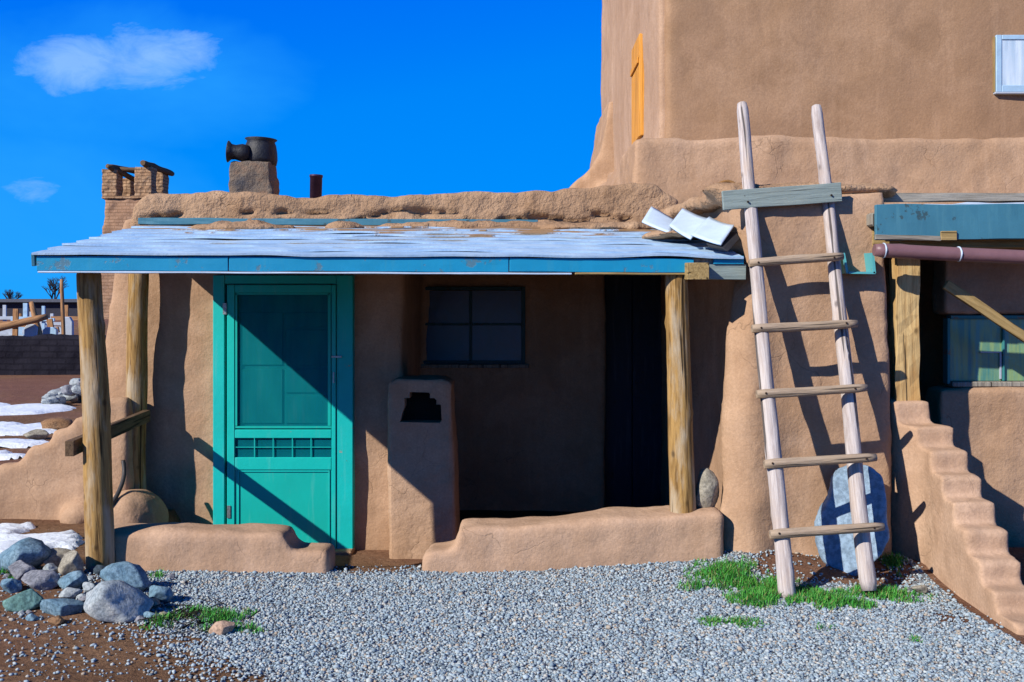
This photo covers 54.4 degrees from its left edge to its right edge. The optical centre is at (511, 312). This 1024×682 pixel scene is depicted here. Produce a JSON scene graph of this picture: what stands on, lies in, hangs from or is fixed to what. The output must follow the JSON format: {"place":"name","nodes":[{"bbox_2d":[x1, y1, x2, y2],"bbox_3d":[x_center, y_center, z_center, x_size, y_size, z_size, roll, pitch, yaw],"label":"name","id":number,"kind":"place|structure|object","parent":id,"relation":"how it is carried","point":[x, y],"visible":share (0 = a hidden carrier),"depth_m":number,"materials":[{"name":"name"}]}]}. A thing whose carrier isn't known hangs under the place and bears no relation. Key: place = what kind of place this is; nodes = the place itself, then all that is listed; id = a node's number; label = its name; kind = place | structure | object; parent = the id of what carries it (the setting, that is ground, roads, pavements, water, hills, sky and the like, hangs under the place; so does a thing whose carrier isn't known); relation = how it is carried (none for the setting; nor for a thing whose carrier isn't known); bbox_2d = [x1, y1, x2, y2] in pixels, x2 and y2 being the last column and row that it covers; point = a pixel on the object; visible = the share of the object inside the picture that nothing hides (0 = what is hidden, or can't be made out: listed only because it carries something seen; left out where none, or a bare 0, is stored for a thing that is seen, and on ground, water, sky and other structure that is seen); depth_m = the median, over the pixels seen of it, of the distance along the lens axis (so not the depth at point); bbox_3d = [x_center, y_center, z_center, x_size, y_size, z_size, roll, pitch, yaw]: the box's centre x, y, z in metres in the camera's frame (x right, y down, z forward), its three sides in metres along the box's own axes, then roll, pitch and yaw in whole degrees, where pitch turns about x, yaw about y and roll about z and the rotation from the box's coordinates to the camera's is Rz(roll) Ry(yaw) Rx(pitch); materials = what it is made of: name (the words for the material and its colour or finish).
{"place":"outdoors","nodes":[
{"label":"outdoors","id":0,"kind":"place"},
{"bbox_2d":[0,450,25,459],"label":"snow","id":1,"kind":"structure","parent":0,"point":[6,455],"depth_m":10.40,"materials":[{"name":"white snow"}]},
{"bbox_2d":[0,319,108,334],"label":"graveyard ground","id":2,"kind":"structure","parent":0,"point":[76,330],"depth_m":47.25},
{"bbox_2d":[0,329,8,333],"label":"gravestone","id":3,"kind":"object","parent":2,"relation":"on","point":[5,332],"depth_m":29.00,"materials":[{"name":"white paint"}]},
{"bbox_2d":[0,305,12,320],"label":"grave cross","id":4,"kind":"object","parent":2,"relation":"on","point":[4,317],"visible":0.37,"depth_m":35.97,"materials":[{"name":"white paint"}]},
{"bbox_2d":[0,329,23,335],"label":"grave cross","id":5,"kind":"object","parent":2,"relation":"on","point":[10,332],"visible":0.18,"depth_m":27.90,"materials":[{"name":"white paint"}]},
{"bbox_2d":[0,309,25,335],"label":"grave cross","id":6,"kind":"object","parent":2,"relation":"on","point":[15,317],"visible":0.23,"depth_m":27.46,"materials":[{"name":"brown wood"}]},
{"bbox_2d":[11,303,27,334],"bbox_3d":[-14.657,0.672,29.965,0.800,1.916,0.142,0,0,0],"label":"grave cross","id":7,"kind":"object","parent":2,"relation":"on","point":[25,310],"visible":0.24,"depth_m":29.96,"materials":[{"name":"blue paint"}]},
{"bbox_2d":[18,327,22,334],"bbox_3d":[-15.293,1.048,31.070,0.300,1.364,0.140,0,0,0],"label":"gravestone","id":8,"kind":"object","parent":2,"relation":"on","point":[20,329],"depth_m":31.00,"materials":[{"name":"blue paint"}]},
{"bbox_2d":[24,324,37,336],"bbox_3d":[-13.063,1.022,27.070,0.350,1.416,0.140,0,0,0],"label":"gravestone","id":9,"kind":"object","parent":2,"relation":"on","point":[30,330],"visible":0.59,"depth_m":27.00,"materials":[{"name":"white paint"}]},
{"bbox_2d":[29,301,42,334],"bbox_3d":[-12.928,0.436,27.153,0.173,1.558,0.176,-25,-13,28],"label":"timber","id":10,"kind":"object","parent":2,"relation":"on","point":[33,309],"visible":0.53,"depth_m":27.16,"materials":[{"name":"brown wood"}]},
{"bbox_2d":[0,314,47,330],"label":"timber","id":11,"kind":"object","parent":10,"relation":"on","point":[21,322],"visible":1,"depth_m":26.70,"materials":[{"name":"brown wood"}]},
{"bbox_2d":[42,306,54,329],"bbox_3d":[-15.526,0.705,32.965,0.800,1.850,0.142,0,0,0],"label":"grave cross","id":12,"kind":"object","parent":2,"relation":"on","point":[44,321],"visible":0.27,"depth_m":32.97,"materials":[{"name":"blue paint"}]},
{"bbox_2d":[43,327,57,334],"bbox_3d":[-13.013,1.070,28.070,0.400,1.320,0.140,0,0,0],"label":"gravestone","id":13,"kind":"object","parent":2,"relation":"on","point":[50,330],"visible":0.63,"depth_m":28.00,"materials":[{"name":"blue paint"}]},
{"bbox_2d":[42,319,59,332],"bbox_3d":[-13.410,0.909,28.965,0.520,1.468,0.142,0,0,0],"label":"grave cross","id":14,"kind":"object","parent":2,"relation":"on","point":[50,323],"visible":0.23,"depth_m":28.96,"materials":[{"name":"brown wood"}]},
{"bbox_2d":[46,314,60,324],"bbox_3d":[-17.552,0.833,37.965,1.000,1.594,0.142,0,0,0],"label":"grave cross","id":15,"kind":"object","parent":2,"relation":"on","point":[57,323],"visible":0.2,"depth_m":37.90,"materials":[{"name":"white paint"}]},
{"bbox_2d":[60,279,65,334],"bbox_3d":[-12.673,0.263,28.100,0.119,2.421,0.122,0,-6,-40],"label":"timber","id":16,"kind":"object","parent":2,"relation":"on","point":[62,307],"visible":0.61,"depth_m":28.10,"materials":[{"name":"brown wood"}]},
{"bbox_2d":[51,305,77,319],"bbox_3d":[-15.667,0.682,34.965,1.000,1.897,0.142,0,0,0],"label":"grave cross","id":17,"kind":"object","parent":2,"relation":"on","point":[66,314],"visible":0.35,"depth_m":34.90,"materials":[{"name":"brown wood"}]},
{"bbox_2d":[65,317,73,334],"bbox_3d":[-13.429,0.929,30.070,0.350,1.601,0.140,0,0,0],"label":"gravestone","id":18,"kind":"object","parent":2,"relation":"on","point":[69,325],"visible":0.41,"depth_m":30.00,"materials":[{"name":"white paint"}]},
{"bbox_2d":[0,0,601,298],"label":"sky","id":19,"kind":"structure","parent":0,"point":[389,98],"materials":[{"name":"blue"}]},
{"bbox_2d":[0,375,1023,681],"bbox_3d":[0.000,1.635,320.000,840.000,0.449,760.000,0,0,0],"label":"ground","id":20,"kind":"structure","parent":0,"point":[22,389],"depth_m":4.85,"materials":[{"name":"brown soil"}]},
{"bbox_2d":[0,578,21,593],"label":"stone","id":21,"kind":"object","parent":20,"relation":"on","point":[10,585],"visible":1,"depth_m":5.23,"materials":[{"name":"blue stone"}]},
{"bbox_2d":[2,289,21,298],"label":"bare tree","id":22,"kind":"object","parent":20,"relation":"on","point":[10,293],"visible":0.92,"depth_m":109.86,"materials":[{"name":"brown plant"}]},
{"bbox_2d":[8,560,36,580],"bbox_3d":[-2.704,1.436,5.524,0.152,0.115,0.144,0,0,-44],"label":"stone","id":23,"kind":"object","parent":20,"relation":"on","point":[18,569],"visible":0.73,"depth_m":5.48,"materials":[{"name":"grey stone"}]},
{"bbox_2d":[2,588,43,611],"bbox_3d":[-2.466,1.456,5.042,0.201,0.115,0.152,0,0,0],"label":"stone","id":24,"kind":"object","parent":20,"relation":"on","point":[29,599],"visible":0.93,"depth_m":4.98,"materials":[{"name":"green stone"}]},
{"bbox_2d":[0,537,51,573],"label":"stone","id":25,"kind":"object","parent":20,"relation":"on","point":[35,553],"visible":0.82,"depth_m":5.71,"materials":[{"name":"blue stone"}]},
{"bbox_2d":[0,421,55,447],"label":"snow","id":26,"kind":"structure","parent":20,"relation":"on","point":[13,428],"depth_m":12.46,"materials":[{"name":"white snow"}]},
{"bbox_2d":[25,613,39,620],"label":"cobble","id":27,"kind":"object","parent":20,"relation":"on","point":[31,617],"visible":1,"depth_m":4.86,"materials":[{"name":"blue stone"}]},
{"bbox_2d":[23,429,48,439],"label":"stone","id":28,"kind":"object","parent":20,"relation":"on","point":[37,434],"visible":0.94,"depth_m":11.96,"materials":[{"name":"grey stone"}]},
{"bbox_2d":[0,402,75,415],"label":"snow","id":29,"kind":"structure","parent":20,"relation":"on","point":[25,409],"depth_m":15.86,"materials":[{"name":"white snow"}]},
{"bbox_2d":[41,398,52,403],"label":"stone","id":30,"kind":"object","parent":29,"relation":"on","point":[46,401],"visible":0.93,"depth_m":16.55,"materials":[{"name":"grey stone"}]},
{"bbox_2d":[47,396,59,403],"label":"stone","id":31,"kind":"object","parent":29,"relation":"on","point":[54,399],"visible":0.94,"depth_m":16.62,"materials":[{"name":"grey stone"}]},
{"bbox_2d":[55,395,65,403],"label":"stone","id":32,"kind":"object","parent":29,"relation":"on","point":[62,399],"visible":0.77,"depth_m":16.72,"materials":[{"name":"grey stone"}]},
{"bbox_2d":[60,385,74,395],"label":"stone","id":33,"kind":"object","parent":32,"relation":"on","point":[66,390],"visible":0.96,"depth_m":16.71,"materials":[{"name":"grey stone"}]},
{"bbox_2d":[71,385,80,393],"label":"stone","id":34,"kind":"object","parent":33,"relation":"on","point":[75,389],"visible":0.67,"depth_m":16.73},
{"bbox_2d":[0,299,77,317],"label":"shed","id":35,"kind":"structure","parent":20,"relation":"on","point":[52,306],"depth_m":80.00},
{"bbox_2d":[21,570,59,590],"bbox_3d":[-2.522,1.434,5.329,0.181,0.112,0.152,0,0,-41],"label":"stone","id":36,"kind":"object","parent":20,"relation":"on","point":[40,580],"visible":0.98,"depth_m":5.29,"materials":[{"name":"stone"}]},
{"bbox_2d":[0,522,84,552],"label":"snow","id":37,"kind":"structure","parent":20,"relation":"on","point":[10,534],"depth_m":6.64,"materials":[{"name":"white snow"}]},
{"bbox_2d":[42,393,55,398],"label":"stone","id":38,"kind":"object","parent":20,"relation":"on","point":[47,395],"visible":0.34,"depth_m":16.85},
{"bbox_2d":[42,563,57,571],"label":"stone","id":39,"kind":"object","parent":20,"relation":"on","point":[51,566],"visible":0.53,"depth_m":5.61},
{"bbox_2d":[0,334,105,374],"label":"cemetery wall","id":40,"kind":"structure","parent":20,"relation":"on","point":[50,354],"depth_m":24.70,"materials":[{"name":"brick"}]},
{"bbox_2d":[48,389,58,393],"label":"stone","id":41,"kind":"object","parent":20,"relation":"on","point":[56,391],"visible":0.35,"depth_m":17.52,"materials":[{"name":"grey stone"}]},
{"bbox_2d":[42,276,67,298],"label":"bare tree","id":42,"kind":"object","parent":20,"relation":"on","point":[53,289],"visible":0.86,"depth_m":94.79,"materials":[{"name":"brown plant"}]},
{"bbox_2d":[47,615,63,624],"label":"stone","id":43,"kind":"object","parent":20,"relation":"on","point":[57,620],"visible":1,"depth_m":4.79,"materials":[{"name":"brown stone"}]},
{"bbox_2d":[41,417,72,429],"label":"stone","id":44,"kind":"object","parent":20,"relation":"on","point":[57,423],"visible":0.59,"depth_m":12.86,"materials":[{"name":"brown stone"}]},
{"bbox_2d":[43,547,71,566],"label":"stone","id":45,"kind":"object","parent":20,"relation":"on","point":[55,557],"visible":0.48,"depth_m":5.80,"materials":[{"name":"grey stone"}]},
{"bbox_2d":[40,598,83,615],"bbox_3d":[-2.245,1.469,4.981,0.196,0.095,0.136,0,0,20],"label":"stone","id":46,"kind":"object","parent":20,"relation":"on","point":[60,606],"visible":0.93,"depth_m":4.94,"materials":[{"name":"blue stone"}]},
{"bbox_2d":[0,396,133,523],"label":"garden wall","id":47,"kind":"structure","parent":20,"relation":"on","point":[43,481],"depth_m":7.40,"materials":[{"name":"paint"}]},
{"bbox_2d":[58,587,82,598],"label":"stone","id":48,"kind":"object","parent":20,"relation":"on","point":[69,592],"visible":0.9,"depth_m":5.16,"materials":[{"name":"grey stone"}]},
{"bbox_2d":[63,394,77,401],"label":"stone","id":49,"kind":"object","parent":20,"relation":"on","point":[74,398],"visible":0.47,"depth_m":17.28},
{"bbox_2d":[58,550,83,575],"bbox_3d":[-2.490,1.428,5.644,0.134,0.152,0.133,0,0,0],"label":"stone","id":50,"kind":"object","parent":20,"relation":"on","point":[72,561],"visible":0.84,"depth_m":5.61,"materials":[{"name":"grey stone"}]},
{"bbox_2d":[58,570,88,588],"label":"stone","id":51,"kind":"object","parent":20,"relation":"on","point":[76,579],"visible":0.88,"depth_m":5.30,"materials":[{"name":"blue stone"}]},
{"bbox_2d":[79,596,85,601],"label":"cobble","id":52,"kind":"object","parent":20,"relation":"on","point":[82,598],"visible":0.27,"depth_m":5.12,"materials":[{"name":"grey stone"}]},
{"bbox_2d":[82,582,95,592],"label":"stone","id":53,"kind":"object","parent":20,"relation":"on","point":[87,586],"visible":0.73,"depth_m":5.27,"materials":[{"name":"grey stone"}]},
{"bbox_2d":[88,565,105,573],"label":"stone","id":54,"kind":"object","parent":20,"relation":"on","point":[96,569],"visible":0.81,"depth_m":5.66,"materials":[{"name":"stone"}]},
{"bbox_2d":[83,580,153,623],"bbox_3d":[-1.954,1.431,4.945,0.326,0.219,0.302,0,0,0],"label":"stone","id":55,"kind":"object","parent":20,"relation":"on","point":[114,601],"visible":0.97,"depth_m":4.85,"materials":[{"name":"grey stone"}]},
{"bbox_2d":[113,460,125,504],"bbox_3d":[-2.865,1.304,7.122,0.066,0.440,0.464,0,0,4],"label":"hose","id":56,"kind":"object","parent":20,"relation":"on","point":[120,487],"visible":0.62,"depth_m":7.24,"materials":[{"name":"grey rubber"}]},
{"bbox_2d":[100,561,151,590],"bbox_3d":[-2.079,1.426,5.366,0.278,0.172,0.234,0,0,0],"label":"stone","id":57,"kind":"object","parent":20,"relation":"on","point":[133,575],"visible":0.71,"depth_m":5.31,"materials":[{"name":"blue stone"}]},
{"bbox_2d":[101,160,174,314],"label":"chimney","id":58,"kind":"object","parent":20,"relation":"on","point":[121,196],"depth_m":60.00,"materials":[{"name":"brick"}]},
{"bbox_2d":[134,615,144,622],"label":"cobble","id":59,"kind":"object","parent":20,"relation":"on","point":[138,617],"visible":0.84,"depth_m":4.85,"materials":[{"name":"grey stone"}]},
{"bbox_2d":[143,611,161,619],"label":"stone","id":60,"kind":"object","parent":20,"relation":"on","point":[147,614],"visible":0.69,"depth_m":4.88,"materials":[{"name":"grey stone"}]},
{"bbox_2d":[137,577,259,636],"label":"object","id":61,"kind":"object","parent":20,"relation":"on","point":[188,615],"visible":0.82,"depth_m":4.90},
{"bbox_2d":[114,522,334,572],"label":"porch wall","id":62,"kind":"structure","parent":20,"relation":"on","point":[186,546],"depth_m":5.82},
{"bbox_2d":[31,136,745,571],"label":"adobe house","id":63,"kind":"structure","parent":20,"relation":"on","point":[399,376],"depth_m":7.67,"materials":[{"name":"paint"}]},
{"bbox_2d":[213,275,354,548],"bbox_3d":[-1.762,0.786,7.728,1.076,2.147,0.225,0,0,0],"label":"screen door","id":64,"kind":"structure","parent":63,"relation":"in","point":[284,355],"depth_m":7.66,"materials":[{"name":"teal paint"}]},
{"bbox_2d":[421,287,528,367],"bbox_3d":[-0.399,0.137,9.280,1.116,0.753,0.140,0,0,0],"label":"window","id":65,"kind":"structure","parent":63,"relation":"in","point":[466,329],"depth_m":9.28,"materials":[{"name":"black glass"}]},
{"bbox_2d":[604,275,661,506],"bbox_3d":[1.150,0.640,9.540,0.700,2.440,0.080,0,0,0],"label":"back door","id":66,"kind":"structure","parent":63,"relation":"in","point":[633,378],"depth_m":9.50,"materials":[{"name":"wood"}]},
{"bbox_2d":[642,206,673,231],"bbox_3d":[0.991,-0.630,6.756,0.213,0.236,0.477,0,0,13],"label":"roofing sheet","id":67,"kind":"object","parent":63,"relation":"on","point":[657,219],"visible":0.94,"depth_m":6.78,"materials":[{"name":"white metal"}]},
{"bbox_2d":[669,208,706,239],"bbox_3d":[1.141,-0.587,6.526,0.233,0.268,0.615,0,0,-15],"label":"roofing sheet","id":68,"kind":"object","parent":63,"relation":"on","point":[685,223],"visible":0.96,"depth_m":6.49,"materials":[{"name":"white metal"}]},
{"bbox_2d":[706,232,739,250],"bbox_3d":[1.312,-0.445,6.144,0.178,0.159,0.404,0,0,27],"label":"shingle stack","id":69,"kind":"object","parent":63,"relation":"on","point":[731,240],"visible":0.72,"depth_m":6.04,"materials":[{"name":"grey wood"}]},
{"bbox_2d":[691,216,733,245],"bbox_3d":[1.261,-0.512,6.203,0.245,0.224,0.444,0,0,32],"label":"roofing sheet","id":70,"kind":"object","parent":69,"relation":"on","point":[711,230],"visible":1,"depth_m":6.17,"materials":[{"name":"white metal"}]},
{"bbox_2d":[0,550,1023,681],"bbox_3d":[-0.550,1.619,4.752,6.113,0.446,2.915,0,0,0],"label":"gravel","id":71,"kind":"structure","parent":20,"relation":"on","point":[766,657],"depth_m":4.72,"materials":[{"name":"grey gravel"}]},
{"bbox_2d":[0,567,264,633],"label":"grass","id":72,"kind":"structure","parent":71,"relation":"on","point":[209,611],"depth_m":4.90,"materials":[{"name":"green plant"}]},
{"bbox_2d":[151,598,160,608],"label":"stone","id":73,"kind":"object","parent":71,"relation":"on","point":[156,601],"visible":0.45,"depth_m":5.07,"materials":[{"name":"grey stone"}]},
{"bbox_2d":[149,585,172,602],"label":"stone","id":74,"kind":"object","parent":71,"relation":"on","point":[163,594],"visible":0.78,"depth_m":5.14,"materials":[{"name":"blue stone"}]},
{"bbox_2d":[165,574,174,578],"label":"cobble","id":75,"kind":"object","parent":71,"relation":"on","point":[171,576],"visible":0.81,"depth_m":5.63,"materials":[{"name":"grey stone"}]},
{"bbox_2d":[208,620,234,634],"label":"stone","id":76,"kind":"object","parent":71,"relation":"on","point":[223,627],"visible":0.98,"depth_m":4.69,"materials":[{"name":"beige stone"}]},
{"bbox_2d":[676,551,939,610],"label":"grass","id":77,"kind":"structure","parent":71,"relation":"on","point":[744,584],"depth_m":5.39,"materials":[{"name":"green plant"}]},
{"bbox_2d":[697,614,936,641],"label":"grass","id":78,"kind":"structure","parent":71,"relation":"on","point":[739,621],"depth_m":4.86,"materials":[{"name":"green plant"}]},
{"bbox_2d":[911,585,927,592],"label":"stone","id":79,"kind":"object","parent":71,"relation":"on","point":[922,588],"visible":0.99,"depth_m":5.41,"materials":[{"name":"beige stone"}]},
{"bbox_2d":[422,505,723,572],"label":"porch wall","id":80,"kind":"structure","parent":20,"relation":"on","point":[611,536],"depth_m":5.85,"materials":[{"name":"beige paint"}]},
{"bbox_2d":[695,467,718,507],"bbox_3d":[1.182,1.075,6.018,0.138,0.275,0.163,0,0,43],"label":"boulder","id":81,"kind":"object","parent":80,"relation":"on","point":[707,490],"visible":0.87,"depth_m":5.97,"materials":[{"name":"beige stone"}]},
{"bbox_2d":[569,0,1023,202],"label":"adobe building","id":82,"kind":"structure","parent":20,"relation":"on","point":[917,96],"depth_m":8.80,"materials":[{"name":"brown paint"}]},
{"bbox_2d":[630,33,643,143],"bbox_3d":[1.366,-2.279,10.246,0.223,1.037,0.720,0,0,0],"label":"side window","id":83,"kind":"structure","parent":82,"relation":"in","point":[637,71],"depth_m":10.03,"materials":[{"name":"orange wood"}]},
{"bbox_2d":[993,35,1023,94],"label":"window","id":84,"kind":"structure","parent":82,"relation":"in","point":[1008,50],"depth_m":8.78,"materials":[{"name":"blue paint"}]},
{"bbox_2d":[721,101,884,598],"bbox_3d":[1.637,0.114,5.785,0.746,2.882,1.047,0,0,0],"label":"ladder","id":85,"kind":"object","parent":20,"relation":"on","point":[749,198],"visible":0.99,"depth_m":5.72,"materials":[{"name":"brown wood"}]},
{"bbox_2d":[661,182,1023,556],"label":"adobe house","id":86,"kind":"structure","parent":20,"relation":"on","point":[920,334],"depth_m":6.07,"materials":[{"name":"paint"}]},
{"bbox_2d":[942,280,1023,342],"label":"brace board","id":87,"kind":"object","parent":86,"relation":"attached to","point":[979,306],"visible":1,"depth_m":6.08,"materials":[{"name":"brown wood"}]},
{"bbox_2d":[943,315,1023,386],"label":"window","id":88,"kind":"structure","parent":86,"relation":"in","point":[977,352],"depth_m":6.57,"materials":[{"name":"teal glass"}]},
{"bbox_2d":[814,465,889,575],"bbox_3d":[1.975,1.222,5.800,0.428,0.656,0.226,0,0,25],"label":"stone slab","id":89,"kind":"object","parent":20,"relation":"on","point":[836,551],"depth_m":5.78,"materials":[{"name":"blue stone"}]},
{"bbox_2d":[890,397,1023,634],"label":"stepped wall","id":90,"kind":"structure","parent":20,"relation":"on","point":[947,531],"depth_m":5.60,"materials":[{"name":"beige paint"}]},
{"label":"stone","id":91,"kind":"object","parent":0,"visible":0},
{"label":"stone","id":92,"kind":"object","parent":91,"relation":"on","visible":0},
{"bbox_2d":[69,378,79,385],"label":"stone","id":93,"kind":"object","parent":92,"relation":"on","point":[73,381],"visible":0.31,"depth_m":17.45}
]}

